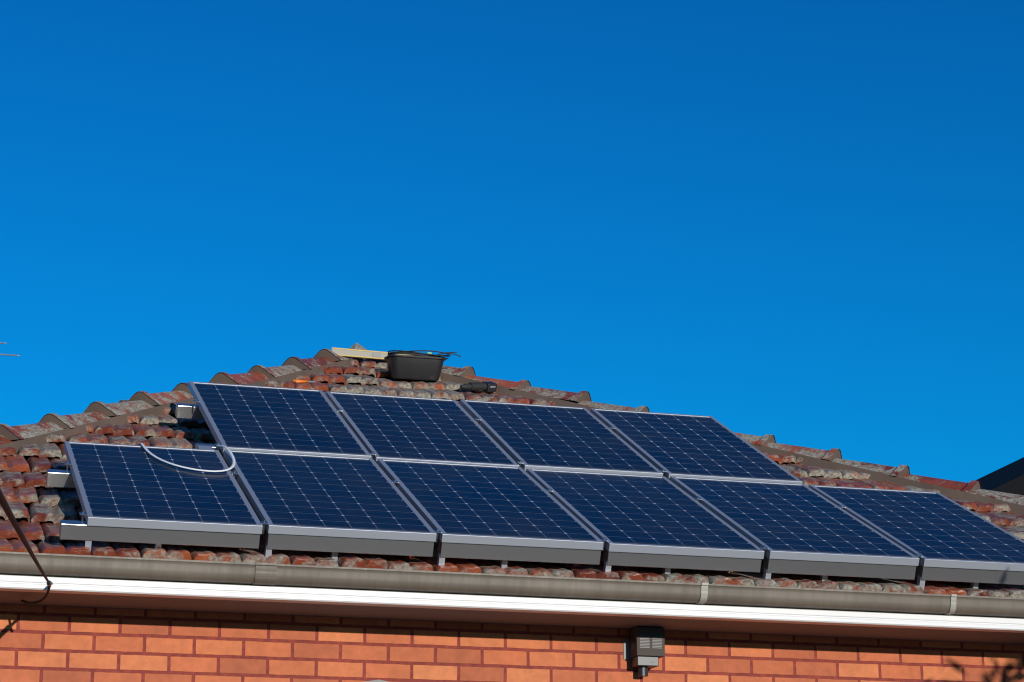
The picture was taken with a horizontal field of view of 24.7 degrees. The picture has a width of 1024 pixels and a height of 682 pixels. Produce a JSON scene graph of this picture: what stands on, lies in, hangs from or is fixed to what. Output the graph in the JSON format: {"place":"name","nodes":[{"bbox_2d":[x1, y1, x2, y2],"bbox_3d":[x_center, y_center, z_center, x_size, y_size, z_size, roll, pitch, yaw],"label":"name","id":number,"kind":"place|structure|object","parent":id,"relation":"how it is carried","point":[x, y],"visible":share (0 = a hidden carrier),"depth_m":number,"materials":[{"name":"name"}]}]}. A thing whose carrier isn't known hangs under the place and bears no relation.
{"place":"outdoors","nodes":[
{"label":"outdoors","id":0,"kind":"place"},
{"bbox_2d":[0,604,1023,681],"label":"house walls","id":1,"kind":"structure","parent":0,"point":[57,644],"depth_m":11.57,"materials":[{"name":"brick"}]},
{"bbox_2d":[365,680,387,681],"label":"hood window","id":2,"kind":"structure","parent":1,"relation":"attached to","point":[376,681],"depth_m":11.47,"materials":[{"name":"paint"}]},
{"bbox_2d":[0,373,970,583],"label":"roof underlay","id":3,"kind":"object","parent":1,"relation":"on","point":[35,542],"depth_m":12.17,"materials":[{"name":"grey"}]},
{"bbox_2d":[0,342,20,355],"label":"tv antenna","id":4,"kind":"object","parent":3,"relation":"on","point":[8,354],"visible":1,"depth_m":15.73,"materials":[{"name":"silver metal"}]},
{"bbox_2d":[0,349,352,444],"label":"hip","id":5,"kind":"object","parent":3,"relation":"on","point":[70,421],"visible":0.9,"depth_m":14.05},
{"bbox_2d":[0,349,363,456],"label":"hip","id":6,"kind":"object","parent":5,"relation":"attached to","point":[38,440],"visible":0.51,"depth_m":14.09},
{"bbox_2d":[349,343,366,349],"bbox_3d":[-1.129,0.091,16.959,0.380,0.165,0.361,4,-15,-15],"label":"apex cap","id":7,"kind":"object","parent":3,"relation":"on","point":[357,346],"visible":0.05,"depth_m":16.91,"materials":[{"name":"concrete"}]},
{"bbox_2d":[0,358,1023,597],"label":"roof tiles","id":8,"kind":"object","parent":3,"relation":"on","point":[18,490],"visible":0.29,"depth_m":11.89,"materials":[{"name":"tile"}]},
{"bbox_2d":[293,380,307,382],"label":"pliers handles","id":9,"kind":"object","parent":8,"relation":"on","point":[300,381],"visible":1,"depth_m":15.52,"materials":[{"name":"orange plastic"}]},
{"bbox_2d":[333,347,406,359],"bbox_3d":[-0.963,0.101,16.586,0.624,0.076,0.024,3,-15,-11],"label":"spirit level","id":10,"kind":"object","parent":8,"relation":"on","point":[362,356],"visible":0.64,"depth_m":16.55,"materials":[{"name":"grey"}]},
{"bbox_2d":[333,349,402,357],"bbox_3d":[-0.963,0.101,16.586,0.623,0.060,0.018,3,-15,-11],"label":"spirit level web","id":11,"kind":"object","parent":10,"relation":"attached to","point":[353,352],"visible":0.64,"depth_m":16.55},
{"bbox_2d":[384,355,446,381],"bbox_3d":[-0.674,0.196,16.191,0.407,0.158,0.302,4,-6,-11],"label":"tool tub","id":12,"kind":"object","parent":8,"relation":"on","point":[414,368],"visible":0.94,"depth_m":16.07,"materials":[{"name":"black plastic"}]},
{"bbox_2d":[388,352,435,356],"bbox_3d":[-0.682,0.101,16.180,0.362,0.050,0.216,4,-15,-15],"label":"tub cable","id":13,"kind":"object","parent":12,"relation":"on","point":[408,352],"visible":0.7,"depth_m":16.08,"materials":[{"name":"black rubber"}]},
{"bbox_2d":[388,350,447,355],"bbox_3d":[-0.652,0.094,16.213,0.426,0.049,0.215,4,-15,-15],"label":"cable","id":14,"kind":"object","parent":12,"relation":"on","point":[415,352],"visible":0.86,"depth_m":16.13,"materials":[{"name":"black rubber"}]},
{"bbox_2d":[389,353,448,358],"bbox_3d":[-0.648,0.113,16.196,0.421,0.056,0.263,4,-15,-15],"label":"tub cable","id":15,"kind":"object","parent":12,"relation":"on","point":[411,354],"visible":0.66,"depth_m":16.07,"materials":[{"name":"black rubber"}]},
{"bbox_2d":[399,350,449,356],"bbox_3d":[-0.616,0.078,16.196,0.386,0.044,0.200,4,-15,-15],"label":"cable","id":16,"kind":"object","parent":12,"relation":"on","point":[429,351],"visible":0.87,"depth_m":16.11,"materials":[{"name":"black plastic"}]},
{"bbox_2d":[460,382,486,390],"bbox_3d":[-0.267,0.309,16.022,0.204,0.074,0.060,11,-18,-35],"label":"power tool","id":17,"kind":"object","parent":8,"relation":"on","point":[473,386],"visible":1,"depth_m":16.00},
{"bbox_2d":[482,381,496,391],"bbox_3d":[-0.157,0.315,16.101,0.095,0.092,0.111,4,-15,-15],"label":"drill battery","id":18,"kind":"object","parent":17,"relation":"attached to","point":[489,384],"visible":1,"depth_m":16.07,"materials":[{"name":"black plastic"}]},
{"bbox_2d":[46,403,1023,584],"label":"rails","id":19,"kind":"object","parent":8,"relation":"on","point":[73,530],"visible":0.35,"depth_m":11.31,"materials":[{"name":"silver metal"}]},
{"bbox_2d":[64,441,262,533],"bbox_3d":[-1.752,0.712,11.556,0.808,0.695,1.452,4,-15,-15],"label":"panel frame","id":20,"kind":"object","parent":19,"relation":"attached to","point":[92,520],"visible":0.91,"depth_m":10.87,"materials":[{"name":"silver metal"}]},
{"bbox_2d":[70,443,255,523],"bbox_3d":[-1.750,0.696,11.553,0.758,0.639,1.390,4,-15,-15],"label":"glass panel","id":21,"kind":"object","parent":20,"relation":"in","point":[129,482],"visible":1,"depth_m":11.48,"materials":[{"name":"blue glass"}]},
{"bbox_2d":[138,443,235,471],"bbox_3d":[-1.698,0.623,12.200,0.471,0.255,0.710,4,-15,-15],"label":"white cable","id":22,"kind":"object","parent":20,"relation":"on","point":[215,448],"visible":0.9,"depth_m":12.00,"materials":[{"name":"white plastic"}]},
{"bbox_2d":[197,445,212,449],"bbox_3d":[-1.647,0.610,12.537,0.080,0.108,0.113,4,-15,-15],"label":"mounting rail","id":23,"kind":"object","parent":22,"relation":"attached to","point":[205,447],"visible":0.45,"depth_m":12.53,"materials":[{"name":"metal"}]},
{"bbox_2d":[188,381,371,457],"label":"panel frame","id":24,"kind":"object","parent":19,"relation":"on","point":[212,426],"visible":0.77,"depth_m":12.96,"materials":[{"name":"silver metal"}]},
{"bbox_2d":[194,383,365,454],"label":"glass panel","id":25,"kind":"object","parent":24,"relation":"in","point":[271,418],"visible":1,"depth_m":13.25,"materials":[{"name":"blue glass"}]},
{"bbox_2d":[223,450,436,541],"bbox_3d":[-0.947,0.767,11.779,0.808,0.695,1.452,4,-15,-15],"label":"panel frame","id":26,"kind":"object","parent":19,"relation":"attached to","point":[272,528],"visible":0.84,"depth_m":11.10,"materials":[{"name":"silver metal"}]},
{"bbox_2d":[232,452,428,531],"bbox_3d":[-0.945,0.750,11.777,0.758,0.639,1.390,4,-15,-15],"label":"glass panel","id":27,"kind":"object","parent":26,"relation":"in","point":[297,490],"visible":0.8,"depth_m":11.71,"materials":[{"name":"blue glass"}]},
{"bbox_2d":[326,391,518,466],"bbox_3d":[-0.545,0.516,13.531,0.808,0.734,1.434,4,-15,-15],"label":"panel frame","id":28,"kind":"object","parent":19,"relation":"on","point":[352,425],"visible":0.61,"depth_m":13.27,"materials":[{"name":"silver metal"}]},
{"bbox_2d":[332,393,512,463],"bbox_3d":[-0.543,0.499,13.528,0.758,0.676,1.373,4,-15,-15],"label":"glass panel","id":29,"kind":"object","parent":28,"relation":"in","point":[398,427],"visible":1,"depth_m":13.48,"materials":[{"name":"blue glass"}]},
{"bbox_2d":[377,459,603,549],"bbox_3d":[-0.143,0.827,12.002,0.808,0.695,1.452,4,-15,-15],"label":"panel frame","id":30,"kind":"object","parent":19,"relation":"attached to","point":[444,536],"visible":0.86,"depth_m":11.33,"materials":[{"name":"silver metal"}]},
{"bbox_2d":[384,461,595,540],"bbox_3d":[-0.141,0.810,11.999,0.758,0.639,1.390,4,-15,-15],"label":"glass panel","id":31,"kind":"object","parent":30,"relation":"in","point":[481,500],"visible":1,"depth_m":11.94,"materials":[{"name":"blue glass"}]},
{"bbox_2d":[64,399,922,557],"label":"clamps","id":32,"kind":"object","parent":19,"relation":"attached to","point":[437,531],"visible":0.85,"depth_m":11.91,"materials":[{"name":"silver metal"}]},
{"bbox_2d":[460,399,662,475],"bbox_3d":[0.262,0.571,13.756,0.808,0.734,1.434,4,-15,-15],"label":"panel frame","id":33,"kind":"object","parent":19,"relation":"on","point":[492,433],"visible":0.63,"depth_m":13.34,"materials":[{"name":"silver metal"}]},
{"bbox_2d":[466,401,655,471],"bbox_3d":[0.264,0.554,13.754,0.758,0.676,1.373,4,-15,-15],"label":"glass panel","id":34,"kind":"object","parent":33,"relation":"in","point":[551,436],"visible":1,"depth_m":13.70,"materials":[{"name":"blue glass"}]},
{"bbox_2d":[526,468,763,558],"bbox_3d":[0.663,0.891,12.227,0.808,0.695,1.452,4,-15,-15],"label":"panel frame","id":35,"kind":"object","parent":19,"relation":"attached to","point":[611,546],"visible":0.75,"depth_m":11.55,"materials":[{"name":"silver metal"}]},
{"bbox_2d":[533,470,756,549],"bbox_3d":[0.665,0.875,12.224,0.758,0.639,1.390,4,-15,-15],"label":"glass panel","id":36,"kind":"object","parent":35,"relation":"in","point":[635,509],"visible":1,"depth_m":12.16,"materials":[{"name":"blue glass"}]},
{"bbox_2d":[590,408,802,483],"bbox_3d":[1.072,0.631,13.977,0.808,0.734,1.434,4,-15,-15],"label":"panel frame","id":37,"kind":"object","parent":19,"relation":"on","point":[632,443],"visible":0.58,"depth_m":13.63,"materials":[{"name":"silver metal"}]},
{"bbox_2d":[597,410,794,479],"bbox_3d":[1.074,0.614,13.975,0.758,0.676,1.373,4,-15,-15],"label":"glass panel","id":38,"kind":"object","parent":37,"relation":"in","point":[680,444],"visible":1,"depth_m":13.92,"materials":[{"name":"blue glass"}]},
{"bbox_2d":[670,476,918,565],"bbox_3d":[1.470,0.947,12.451,0.808,0.695,1.452,4,-15,-15],"label":"panel frame","id":39,"kind":"object","parent":19,"relation":"attached to","point":[770,553],"visible":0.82,"depth_m":11.79,"materials":[{"name":"silver metal"}]},
{"bbox_2d":[677,478,911,556],"bbox_3d":[1.472,0.930,12.448,0.758,0.639,1.390,4,-15,-15],"label":"glass panel","id":40,"kind":"object","parent":39,"relation":"in","point":[786,517],"visible":1,"depth_m":12.39,"materials":[{"name":"blue glass"}]},
{"bbox_2d":[808,485,1023,570],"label":"panel frame","id":41,"kind":"object","parent":19,"relation":"on","point":[924,561],"visible":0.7,"depth_m":11.96,"materials":[{"name":"silver metal"}]},
{"bbox_2d":[815,486,1023,562],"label":"glass panel","id":42,"kind":"object","parent":41,"relation":"in","point":[930,525],"visible":1,"depth_m":12.64,"materials":[{"name":"blue glass"}]},
{"bbox_2d":[84,540,978,589],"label":"mounting brackets","id":43,"kind":"object","parent":3,"relation":"on","point":[504,563],"visible":0.26,"depth_m":11.40,"materials":[{"name":"silver metal"}]},
{"bbox_2d":[441,365,1023,504],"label":"hip","id":44,"kind":"object","parent":3,"relation":"on","point":[814,452],"visible":0.52,"depth_m":15.01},
{"bbox_2d":[331,347,380,356],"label":"spirit level ends","id":45,"kind":"object","parent":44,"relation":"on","point":[376,354],"visible":0.67,"depth_m":16.57,"materials":[{"name":"white plastic"}]},
{"bbox_2d":[364,358,1023,514],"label":"hip bed","id":46,"kind":"object","parent":44,"relation":"attached to","point":[899,480],"visible":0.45,"depth_m":14.87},
{"bbox_2d":[0,591,1023,644],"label":"soffit","id":47,"kind":"structure","parent":1,"relation":"attached to","point":[340,611],"depth_m":11.51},
{"bbox_2d":[0,575,1023,632],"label":"fascia board","id":48,"kind":"object","parent":47,"relation":"attached to","point":[388,598],"visible":1,"depth_m":11.21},
{"bbox_2d":[0,489,49,583],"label":"service wire","id":49,"kind":"object","parent":48,"relation":"attached to","point":[9,513],"visible":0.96,"depth_m":4.16,"materials":[{"name":"black"}]},
{"bbox_2d":[21,586,50,603],"bbox_3d":[-2.160,1.164,10.639,0.033,0.055,0.526,7,-16,-24],"label":"cable","id":50,"kind":"object","parent":49,"relation":"attached to","point":[40,600],"visible":0.92,"depth_m":10.61,"materials":[{"name":"black rubber"}]},
{"bbox_2d":[0,551,1023,618],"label":"gutter","id":51,"kind":"object","parent":48,"relation":"attached to","point":[196,571],"visible":1,"depth_m":11.18,"materials":[{"name":"paint"}]},
{"bbox_2d":[252,562,276,585],"bbox_3d":[-1.159,1.091,10.910,0.100,0.094,0.144,4,-15,-15],"label":"gutter strap","id":52,"kind":"object","parent":51,"relation":"attached to","point":[265,574],"visible":1,"depth_m":10.86,"materials":[{"name":"metal"}]},
{"bbox_2d":[694,583,708,604],"bbox_3d":[0.925,1.244,11.487,0.035,0.094,0.144,4,-15,-15],"label":"gutter strap","id":53,"kind":"object","parent":51,"relation":"attached to","point":[704,593],"visible":1,"depth_m":11.43,"materials":[{"name":"beige metal"}]},
{"bbox_2d":[943,594,956,614],"bbox_3d":[2.211,1.338,11.843,0.030,0.094,0.144,4,-15,-15],"label":"gutter strap","id":54,"kind":"object","parent":51,"relation":"attached to","point":[953,604],"visible":1,"depth_m":11.79,"materials":[{"name":"beige metal"}]},
{"bbox_2d":[623,641,630,658],"bbox_3d":[0.655,1.578,11.902,0.185,0.090,0.006,4,-15,-15],"label":"sensor light plate","id":55,"kind":"object","parent":1,"relation":"attached to","point":[626,650],"visible":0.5,"depth_m":11.88,"materials":[{"name":"white plastic"}]},
{"bbox_2d":[629,627,664,657],"bbox_3d":[0.685,1.532,11.855,0.150,0.145,0.119,4,-15,-15],"label":"electrical box","id":56,"kind":"object","parent":1,"relation":"attached to","point":[637,650],"visible":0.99,"depth_m":11.80,"materials":[{"name":"black plastic"}]},
{"bbox_2d":[631,656,658,668],"bbox_3d":[0.671,1.627,11.831,0.115,0.050,0.107,4,-15,-15],"label":"sensor light base","id":57,"kind":"object","parent":56,"relation":"attached to","point":[639,661],"visible":1,"depth_m":11.79,"materials":[{"name":"white plastic"}]},
{"bbox_2d":[638,667,647,676],"bbox_3d":[0.662,1.671,11.823,0.052,0.050,0.052,4,-15,-15],"label":"sensor light lamp","id":58,"kind":"object","parent":57,"relation":"attached to","point":[642,671],"visible":1,"depth_m":11.80,"materials":[{"name":"grey metal"}]},
{"bbox_2d":[631,634,661,649],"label":"vent louvers","id":59,"kind":"object","parent":56,"relation":"attached to","point":[647,641],"visible":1,"depth_m":11.80,"materials":[{"name":"grey plastic"}]},
{"bbox_2d":[0,0,1023,482],"label":"sky","id":60,"kind":"structure","parent":0,"point":[797,222],"materials":[{"name":"blue"}]},
{"bbox_2d":[975,457,1023,494],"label":"neighbour roof","id":61,"kind":"structure","parent":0,"point":[1008,478],"depth_m":27.95,"materials":[{"name":"black"}]}
]}

